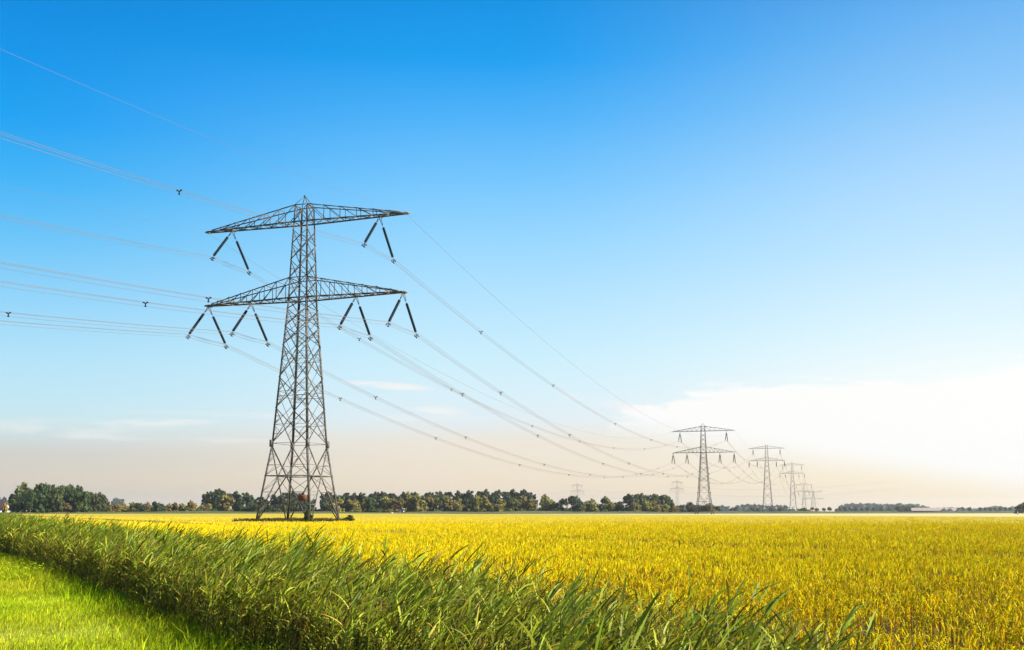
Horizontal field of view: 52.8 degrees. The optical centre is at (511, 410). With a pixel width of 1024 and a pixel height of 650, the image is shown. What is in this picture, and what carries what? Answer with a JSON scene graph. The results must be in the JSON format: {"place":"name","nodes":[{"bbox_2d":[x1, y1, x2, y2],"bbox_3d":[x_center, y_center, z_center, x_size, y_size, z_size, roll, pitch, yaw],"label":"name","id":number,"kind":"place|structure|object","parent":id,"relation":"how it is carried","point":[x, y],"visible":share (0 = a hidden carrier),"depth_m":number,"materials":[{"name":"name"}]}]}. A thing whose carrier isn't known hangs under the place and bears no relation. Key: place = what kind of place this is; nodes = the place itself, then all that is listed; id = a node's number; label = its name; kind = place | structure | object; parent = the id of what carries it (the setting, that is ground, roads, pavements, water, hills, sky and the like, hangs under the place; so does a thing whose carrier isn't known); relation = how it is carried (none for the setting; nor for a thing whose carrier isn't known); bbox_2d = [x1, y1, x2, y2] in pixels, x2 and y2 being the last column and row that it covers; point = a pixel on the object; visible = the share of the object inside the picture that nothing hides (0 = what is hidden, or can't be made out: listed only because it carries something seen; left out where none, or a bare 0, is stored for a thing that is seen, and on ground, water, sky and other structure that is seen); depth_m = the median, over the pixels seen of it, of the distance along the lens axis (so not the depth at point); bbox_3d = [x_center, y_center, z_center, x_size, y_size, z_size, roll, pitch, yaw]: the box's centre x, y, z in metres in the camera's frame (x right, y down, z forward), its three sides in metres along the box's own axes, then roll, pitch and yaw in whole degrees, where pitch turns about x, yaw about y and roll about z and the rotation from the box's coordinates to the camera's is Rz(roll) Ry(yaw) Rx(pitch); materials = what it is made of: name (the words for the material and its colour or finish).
{"place":"outdoors","nodes":[
{"label":"outdoors","id":0,"kind":"place"},
{"bbox_2d":[0,0,1023,511],"label":"sky","id":1,"kind":"structure","parent":0,"point":[794,226],"materials":[{"name":"blue"}]},
{"bbox_2d":[3,513,1023,649],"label":"wheat ground","id":2,"kind":"structure","parent":0,"point":[381,516],"depth_m":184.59,"materials":[{"name":"yellow plant"}]},
{"bbox_2d":[186,195,418,519],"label":"lattice pylon","id":3,"kind":"object","parent":2,"relation":"on","point":[290,476],"visible":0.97,"depth_m":142.75,"materials":[{"name":"metal"}]},
{"bbox_2d":[0,320,178,336],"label":"conductor bundle","id":4,"kind":"object","parent":3,"relation":"attached to","point":[85,327],"visible":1,"depth_m":123.41,"materials":[{"name":"metal"}]},
{"bbox_2d":[0,214,212,259],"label":"conductor bundle","id":5,"kind":"object","parent":3,"relation":"attached to","point":[102,236],"visible":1,"depth_m":120.75,"materials":[{"name":"metal"}]},
{"bbox_2d":[0,311,233,334],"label":"conductor bundle","id":6,"kind":"object","parent":3,"relation":"attached to","point":[108,322],"visible":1,"depth_m":116.63,"materials":[{"name":"metal"}]},
{"bbox_2d":[1,281,339,327],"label":"conductor bundle","id":7,"kind":"object","parent":3,"relation":"attached to","point":[156,303],"visible":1,"depth_m":98.58,"materials":[{"name":"metal"}]},
{"bbox_2d":[1,132,362,245],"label":"conductor bundle","id":8,"kind":"object","parent":3,"relation":"attached to","point":[167,187],"visible":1,"depth_m":96.33,"materials":[{"name":"metal"}]},
{"bbox_2d":[0,261,388,324],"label":"conductor bundle","id":9,"kind":"object","parent":3,"relation":"attached to","point":[178,293],"visible":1,"depth_m":91.26,"materials":[{"name":"metal"}]},
{"bbox_2d":[1,49,404,213],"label":"earth wire","id":10,"kind":"object","parent":3,"relation":"attached to","point":[184,127],"visible":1,"depth_m":91.38,"materials":[{"name":"metal"}]},
{"bbox_2d":[187,334,667,477],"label":"conductor bundle","id":11,"kind":"object","parent":3,"relation":"attached to","point":[386,417],"visible":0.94,"depth_m":200.68,"materials":[{"name":"metal"}]},
{"bbox_2d":[208,233,654,437],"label":"earth wire","id":12,"kind":"object","parent":3,"relation":"attached to","point":[405,353],"visible":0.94,"depth_m":218.58,"materials":[{"name":"metal"}]},
{"bbox_2d":[214,257,665,449],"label":"conductor bundle","id":13,"kind":"object","parent":3,"relation":"attached to","point":[406,364],"visible":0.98,"depth_m":202.56,"materials":[{"name":"metal"}]},
{"bbox_2d":[233,332,684,477],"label":"conductor bundle","id":14,"kind":"object","parent":3,"relation":"attached to","point":[439,425],"visible":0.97,"depth_m":205.69,"materials":[{"name":"metal"}]},
{"bbox_2d":[364,244,718,448],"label":"conductor bundle","id":15,"kind":"object","parent":3,"relation":"attached to","point":[509,352],"visible":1,"depth_m":185.71,"materials":[{"name":"metal"}]},
{"bbox_2d":[389,322,731,476],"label":"conductor bundle","id":16,"kind":"object","parent":3,"relation":"attached to","point":[500,393],"visible":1,"depth_m":188.24,"materials":[{"name":"metal"}]},
{"bbox_2d":[417,224,730,434],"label":"earth wire","id":17,"kind":"object","parent":3,"relation":"attached to","point":[534,332],"visible":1,"depth_m":189.70,"materials":[{"name":"metal"}]},
{"bbox_2d":[581,513,1023,516],"bbox_3d":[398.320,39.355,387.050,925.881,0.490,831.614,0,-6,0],"label":"pale field","id":18,"kind":"structure","parent":0,"point":[957,514],"depth_m":479.30,"materials":[{"name":"beige plant"}]},
{"bbox_2d":[911,507,963,511],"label":"barn","id":19,"kind":"structure","parent":0,"point":[933,509],"depth_m":1189.67,"materials":[{"name":"white"}]},
{"bbox_3d":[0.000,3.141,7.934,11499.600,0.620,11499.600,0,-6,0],"label":"ground","id":20,"kind":"structure","parent":0,"visible":0},
{"bbox_2d":[8,491,27,511],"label":"broadleaf tree","id":21,"kind":"object","parent":20,"relation":"on","point":[14,501],"visible":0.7,"depth_m":495.54,"materials":[{"name":"green plant"}]},
{"bbox_2d":[13,502,24,511],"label":"bush","id":22,"kind":"object","parent":20,"relation":"on","point":[19,507],"visible":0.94,"depth_m":492.24,"materials":[{"name":"green plant"}]},
{"bbox_2d":[14,482,27,496],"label":"open crowned tree","id":23,"kind":"object","parent":20,"relation":"on","point":[22,487],"visible":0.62,"depth_m":510.04,"materials":[{"name":"green plant"}]},
{"bbox_2d":[22,487,39,511],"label":"broadleaf tree","id":24,"kind":"object","parent":20,"relation":"on","point":[31,504],"visible":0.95,"depth_m":488.88,"materials":[{"name":"green plant"}]},
{"bbox_2d":[34,482,50,494],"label":"broadleaf tree","id":25,"kind":"object","parent":20,"relation":"on","point":[37,488],"visible":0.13,"depth_m":518.15,"materials":[{"name":"green plant"}]},
{"bbox_2d":[34,486,51,512],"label":"broadleaf tree","id":26,"kind":"object","parent":20,"relation":"on","point":[42,498],"visible":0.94,"depth_m":491.35,"materials":[{"name":"green plant"}]},
{"bbox_2d":[48,487,65,511],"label":"broadleaf tree","id":27,"kind":"object","parent":20,"relation":"on","point":[56,497],"visible":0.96,"depth_m":493.19,"materials":[{"name":"green plant"}]},
{"bbox_2d":[62,486,73,502],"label":"broadleaf tree","id":28,"kind":"object","parent":20,"relation":"on","point":[66,496],"visible":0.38,"depth_m":501.01,"materials":[{"name":"green plant"}]},
{"bbox_2d":[66,488,83,505],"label":"broadleaf tree","id":29,"kind":"object","parent":20,"relation":"on","point":[69,501],"visible":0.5,"depth_m":501.55,"materials":[{"name":"green plant"}]},
{"bbox_2d":[72,490,90,511],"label":"broadleaf tree","id":30,"kind":"object","parent":20,"relation":"on","point":[84,498],"visible":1,"depth_m":496.74,"materials":[{"name":"green plant"}]},
{"bbox_2d":[88,495,101,511],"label":"broadleaf tree","id":31,"kind":"object","parent":20,"relation":"on","point":[93,503],"visible":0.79,"depth_m":506.73,"materials":[{"name":"green plant"}]},
{"bbox_2d":[94,491,106,510],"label":"broadleaf tree","id":32,"kind":"object","parent":20,"relation":"on","point":[102,503],"visible":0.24,"depth_m":530.61,"materials":[{"name":"green plant"}]},
{"bbox_2d":[111,497,124,506],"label":"roadside tree","id":33,"kind":"object","parent":20,"relation":"on","point":[117,501],"visible":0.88,"depth_m":2681.47,"materials":[{"name":"green plant"}]},
{"bbox_2d":[112,503,123,511],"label":"willow tree","id":34,"kind":"object","parent":20,"relation":"on","point":[118,507],"visible":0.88,"depth_m":576.87,"materials":[{"name":"green plant"}]},
{"bbox_2d":[134,503,146,511],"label":"broadleaf tree","id":35,"kind":"object","parent":20,"relation":"on","point":[137,506],"visible":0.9,"depth_m":553.29,"materials":[{"name":"green plant"}]},
{"bbox_2d":[0,550,292,649],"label":"verge","id":36,"kind":"structure","parent":20,"relation":"on","point":[64,635],"depth_m":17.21,"materials":[{"name":"green plant"}]},
{"bbox_2d":[0,559,60,580],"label":"herb clump","id":37,"kind":"object","parent":36,"relation":"on","point":[28,569],"visible":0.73,"depth_m":31.04,"materials":[{"name":"green plant"}]},
{"bbox_2d":[150,501,161,511],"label":"broadleaf tree","id":38,"kind":"object","parent":20,"relation":"on","point":[156,506],"visible":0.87,"depth_m":556.55,"materials":[{"name":"green plant"}]},
{"bbox_2d":[186,500,197,510],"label":"willow tree","id":39,"kind":"object","parent":20,"relation":"on","point":[192,505],"visible":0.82,"depth_m":563.51,"materials":[{"name":"green plant"}]},
{"bbox_2d":[201,491,214,505],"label":"poplar tree","id":40,"kind":"object","parent":20,"relation":"on","point":[205,500],"visible":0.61,"depth_m":625.40,"materials":[{"name":"green plant"}]},
{"bbox_2d":[210,488,222,508],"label":"poplar tree","id":41,"kind":"object","parent":20,"relation":"on","point":[216,495],"visible":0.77,"depth_m":626.61,"materials":[{"name":"green plant"}]},
{"bbox_2d":[217,493,235,510],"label":"willow tree","id":42,"kind":"object","parent":20,"relation":"on","point":[226,501],"visible":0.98,"depth_m":550.68,"materials":[{"name":"green plant"}]},
{"bbox_2d":[230,491,241,508],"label":"poplar tree","id":43,"kind":"object","parent":20,"relation":"on","point":[236,496],"visible":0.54,"depth_m":631.98,"materials":[{"name":"green plant"}]},
{"bbox_2d":[234,501,246,511],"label":"broadleaf tree","id":44,"kind":"object","parent":20,"relation":"on","point":[240,507],"visible":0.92,"depth_m":554.41,"materials":[{"name":"green plant"}]},
{"bbox_2d":[241,492,253,506],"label":"poplar tree","id":45,"kind":"object","parent":20,"relation":"on","point":[247,498],"visible":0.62,"depth_m":636.51,"materials":[{"name":"green plant"}]},
{"bbox_2d":[246,503,260,511],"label":"broadleaf tree","id":46,"kind":"object","parent":20,"relation":"on","point":[253,507],"visible":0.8,"depth_m":554.55,"materials":[{"name":"green plant"}]},
{"bbox_2d":[262,505,276,511],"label":"broadleaf tree","id":47,"kind":"object","parent":20,"relation":"on","point":[269,508],"visible":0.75,"depth_m":559.17,"materials":[{"name":"green plant"}]},
{"bbox_2d":[270,494,280,506],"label":"poplar tree","id":48,"kind":"object","parent":20,"relation":"on","point":[274,502],"visible":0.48,"depth_m":644.92,"materials":[{"name":"green plant"}]},
{"bbox_2d":[275,504,286,511],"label":"broadleaf tree","id":49,"kind":"object","parent":20,"relation":"on","point":[279,507],"visible":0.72,"depth_m":565.02,"materials":[{"name":"green plant"}]},
{"bbox_2d":[277,492,293,505],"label":"poplar tree","id":50,"kind":"object","parent":20,"relation":"on","point":[285,497],"visible":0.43,"depth_m":640.41,"materials":[{"name":"green plant"}]},
{"bbox_2d":[232,517,348,521],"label":"weeds","id":51,"kind":"object","parent":20,"relation":"on","point":[323,519],"visible":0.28,"depth_m":136.71,"materials":[{"name":"plant"}]},
{"bbox_2d":[304,509,313,520],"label":"bush","id":52,"kind":"object","parent":20,"relation":"on","point":[307,515],"visible":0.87,"depth_m":134.14,"materials":[{"name":"green plant"}]},
{"bbox_2d":[319,494,329,508],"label":"poplar tree","id":53,"kind":"object","parent":20,"relation":"on","point":[322,500],"visible":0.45,"depth_m":654.99,"materials":[{"name":"green plant"}]},
{"bbox_2d":[327,497,344,511],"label":"willow tree","id":54,"kind":"object","parent":20,"relation":"on","point":[339,500],"visible":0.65,"depth_m":573.05,"materials":[{"name":"green plant"}]},
{"bbox_2d":[336,492,349,506],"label":"poplar tree","id":55,"kind":"object","parent":20,"relation":"on","point":[346,495],"visible":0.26,"depth_m":663.75,"materials":[{"name":"green plant"}]},
{"bbox_2d":[340,499,351,511],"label":"willow tree","id":56,"kind":"object","parent":20,"relation":"on","point":[346,507],"visible":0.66,"depth_m":581.96,"materials":[{"name":"green plant"}]},
{"bbox_2d":[348,499,360,511],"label":"willow tree","id":57,"kind":"object","parent":20,"relation":"on","point":[355,504],"visible":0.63,"depth_m":579.73,"materials":[{"name":"green plant"}]},
{"bbox_2d":[359,496,369,511],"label":"willow tree","id":58,"kind":"object","parent":20,"relation":"on","point":[363,505],"visible":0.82,"depth_m":584.50,"materials":[{"name":"green plant"}]},
{"bbox_2d":[365,497,378,511],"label":"broadleaf tree","id":59,"kind":"object","parent":20,"relation":"on","point":[373,504],"visible":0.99,"depth_m":584.58,"materials":[{"name":"green plant"}]},
{"bbox_2d":[379,496,390,511],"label":"willow tree","id":60,"kind":"object","parent":20,"relation":"on","point":[384,503],"visible":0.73,"depth_m":587.66,"materials":[{"name":"green plant"}]},
{"bbox_2d":[388,497,401,511],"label":"willow tree","id":61,"kind":"object","parent":20,"relation":"on","point":[394,504],"visible":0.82,"depth_m":587.68,"materials":[{"name":"green plant"}]},
{"bbox_2d":[396,497,409,511],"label":"willow tree","id":62,"kind":"object","parent":20,"relation":"on","point":[404,504],"visible":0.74,"depth_m":593.40,"materials":[{"name":"green plant"}]},
{"bbox_2d":[403,491,414,511],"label":"willow tree","id":63,"kind":"object","parent":20,"relation":"on","point":[407,496],"visible":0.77,"depth_m":595.72,"materials":[{"name":"green plant"}]},
{"bbox_2d":[410,493,429,511],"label":"willow tree","id":64,"kind":"object","parent":20,"relation":"on","point":[419,505],"visible":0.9,"depth_m":591.77,"materials":[{"name":"green plant"}]},
{"bbox_2d":[423,494,438,510],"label":"willow tree","id":65,"kind":"object","parent":20,"relation":"on","point":[431,504],"visible":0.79,"depth_m":600.68,"materials":[{"name":"green plant"}]},
{"bbox_2d":[433,495,445,510],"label":"open crowned tree","id":66,"kind":"object","parent":20,"relation":"on","point":[437,500],"visible":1,"depth_m":595.04,"materials":[{"name":"green plant"}]},
{"bbox_2d":[441,492,458,507],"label":"poplar tree","id":67,"kind":"object","parent":20,"relation":"on","point":[453,498],"visible":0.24,"depth_m":688.01,"materials":[{"name":"green plant"}]},
{"bbox_2d":[442,495,461,511],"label":"willow tree","id":68,"kind":"object","parent":20,"relation":"on","point":[449,503],"visible":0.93,"depth_m":597.03,"materials":[{"name":"green plant"}]},
{"bbox_2d":[463,490,473,502],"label":"poplar tree","id":69,"kind":"object","parent":20,"relation":"on","point":[469,494],"visible":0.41,"depth_m":698.55,"materials":[{"name":"green plant"}]},
{"bbox_2d":[461,498,476,511],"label":"broadleaf tree","id":70,"kind":"object","parent":20,"relation":"on","point":[468,503],"visible":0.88,"depth_m":608.28,"materials":[{"name":"green plant"}]},
{"bbox_2d":[467,494,484,511],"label":"willow tree","id":71,"kind":"object","parent":20,"relation":"on","point":[477,502],"visible":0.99,"depth_m":608.30,"materials":[{"name":"green plant"}]},
{"bbox_2d":[479,496,491,511],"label":"willow tree","id":72,"kind":"object","parent":20,"relation":"on","point":[487,505],"visible":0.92,"depth_m":608.36,"materials":[{"name":"green plant"}]},
{"bbox_2d":[0,510,974,649],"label":"reeds","id":73,"kind":"object","parent":20,"relation":"on","point":[306,598],"visible":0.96,"depth_m":13.21,"materials":[{"name":"green plant"}]},
{"bbox_2d":[487,489,503,503],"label":"poplar tree","id":74,"kind":"object","parent":20,"relation":"on","point":[493,497],"visible":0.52,"depth_m":697.56,"materials":[{"name":"green plant"}]},
{"bbox_2d":[488,499,505,511],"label":"willow tree","id":75,"kind":"object","parent":20,"relation":"on","point":[499,505],"visible":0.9,"depth_m":606.60,"materials":[{"name":"green plant"}]},
{"bbox_2d":[503,496,513,511],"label":"broadleaf tree","id":76,"kind":"object","parent":20,"relation":"on","point":[509,504],"visible":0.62,"depth_m":615.34,"materials":[{"name":"green plant"}]},
{"bbox_2d":[2,511,1023,513],"bbox_3d":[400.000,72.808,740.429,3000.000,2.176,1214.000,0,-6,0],"label":"bank","id":77,"kind":"structure","parent":20,"relation":"on","point":[505,512],"depth_m":578.60,"materials":[{"name":"green plant"}]},
{"bbox_2d":[62,502,77,511],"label":"bush","id":78,"kind":"object","parent":77,"relation":"on","point":[67,507],"visible":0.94,"depth_m":495.02,"materials":[{"name":"plant"}]},
{"bbox_2d":[509,497,522,510],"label":"willow tree","id":79,"kind":"object","parent":20,"relation":"on","point":[516,506],"visible":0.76,"depth_m":621.04,"materials":[{"name":"green plant"}]},
{"bbox_2d":[519,495,529,509],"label":"willow tree","id":80,"kind":"object","parent":20,"relation":"on","point":[522,499],"visible":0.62,"depth_m":623.29,"materials":[{"name":"green plant"}]},
{"bbox_2d":[524,498,537,510],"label":"willow tree","id":81,"kind":"object","parent":20,"relation":"on","point":[530,502],"visible":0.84,"depth_m":616.75,"materials":[{"name":"green plant"}]},
{"bbox_2d":[539,494,555,510],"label":"willow tree","id":82,"kind":"object","parent":20,"relation":"on","point":[545,502],"visible":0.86,"depth_m":631.03,"materials":[{"name":"green plant"}]},
{"bbox_2d":[548,502,562,510],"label":"broadleaf tree","id":83,"kind":"object","parent":20,"relation":"on","point":[558,505],"visible":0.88,"depth_m":624.73,"materials":[{"name":"green plant"}]},
{"bbox_2d":[568,495,583,511],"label":"broadleaf tree","id":84,"kind":"object","parent":20,"relation":"on","point":[578,503],"visible":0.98,"depth_m":627.89,"materials":[{"name":"green plant"}]},
{"bbox_2d":[584,498,598,511],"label":"willow tree","id":85,"kind":"object","parent":20,"relation":"on","point":[591,505],"visible":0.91,"depth_m":640.99,"materials":[{"name":"green plant"}]},
{"bbox_2d":[600,496,616,511],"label":"willow tree","id":86,"kind":"object","parent":20,"relation":"on","point":[608,503],"visible":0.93,"depth_m":644.68,"materials":[{"name":"green plant"}]},
{"bbox_2d":[609,501,623,511],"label":"broadleaf tree","id":87,"kind":"object","parent":20,"relation":"on","point":[620,506],"visible":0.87,"depth_m":647.40,"materials":[{"name":"green plant"}]},
{"bbox_2d":[623,494,639,510],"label":"broadleaf tree","id":88,"kind":"object","parent":20,"relation":"on","point":[628,499],"visible":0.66,"depth_m":652.33,"materials":[{"name":"green plant"}]},
{"bbox_2d":[625,502,641,510],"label":"willow tree","id":89,"kind":"object","parent":20,"relation":"on","point":[635,507],"visible":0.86,"depth_m":625.41,"materials":[{"name":"green plant"}]},
{"bbox_2d":[640,498,652,511],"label":"willow tree","id":90,"kind":"object","parent":20,"relation":"on","point":[646,505],"visible":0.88,"depth_m":629.82,"materials":[{"name":"green plant"}]},
{"bbox_2d":[645,494,660,511],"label":"broadleaf tree","id":91,"kind":"object","parent":20,"relation":"on","point":[655,497],"visible":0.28,"depth_m":654.03,"materials":[{"name":"green plant"}]},
{"bbox_2d":[649,500,662,511],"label":"willow tree","id":92,"kind":"object","parent":20,"relation":"on","point":[656,508],"visible":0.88,"depth_m":630.42,"materials":[{"name":"green plant"}]},
{"bbox_2d":[658,495,668,508],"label":"broadleaf tree","id":93,"kind":"object","parent":20,"relation":"on","point":[662,498],"visible":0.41,"depth_m":656.01,"materials":[{"name":"green plant"}]},
{"bbox_2d":[685,502,696,511],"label":"broadleaf tree","id":94,"kind":"object","parent":20,"relation":"on","point":[690,506],"visible":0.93,"depth_m":701.28,"materials":[{"name":"green plant"}]},
{"bbox_2d":[672,424,735,513],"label":"lattice pylon","id":95,"kind":"object","parent":20,"relation":"on","point":[700,471],"visible":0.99,"depth_m":517.86,"materials":[{"name":"metal"}]},
{"bbox_2d":[339,325,716,476],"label":"conductor bundle","id":96,"kind":"object","parent":95,"relation":"attached to","point":[489,408],"visible":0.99,"depth_m":186.26,"materials":[{"name":"metal"}]},
{"bbox_2d":[701,503,717,511],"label":"willow tree","id":97,"kind":"object","parent":20,"relation":"on","point":[704,508],"visible":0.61,"depth_m":701.09,"materials":[{"name":"green plant"}]},
{"bbox_2d":[748,445,784,511],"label":"lattice pylon","id":98,"kind":"object","parent":20,"relation":"on","point":[767,448],"visible":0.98,"depth_m":909.91,"materials":[{"name":"metal"}]},
{"bbox_2d":[780,463,804,510],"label":"lattice pylon","id":99,"kind":"object","parent":20,"relation":"on","point":[794,486],"visible":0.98,"depth_m":1316.20,"materials":[{"name":"metal"}]},
{"bbox_2d":[1013,503,1023,513],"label":"broadleaf tree","id":100,"kind":"object","parent":20,"relation":"on","point":[1019,508],"visible":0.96,"depth_m":636.42,"materials":[{"name":"green plant"}]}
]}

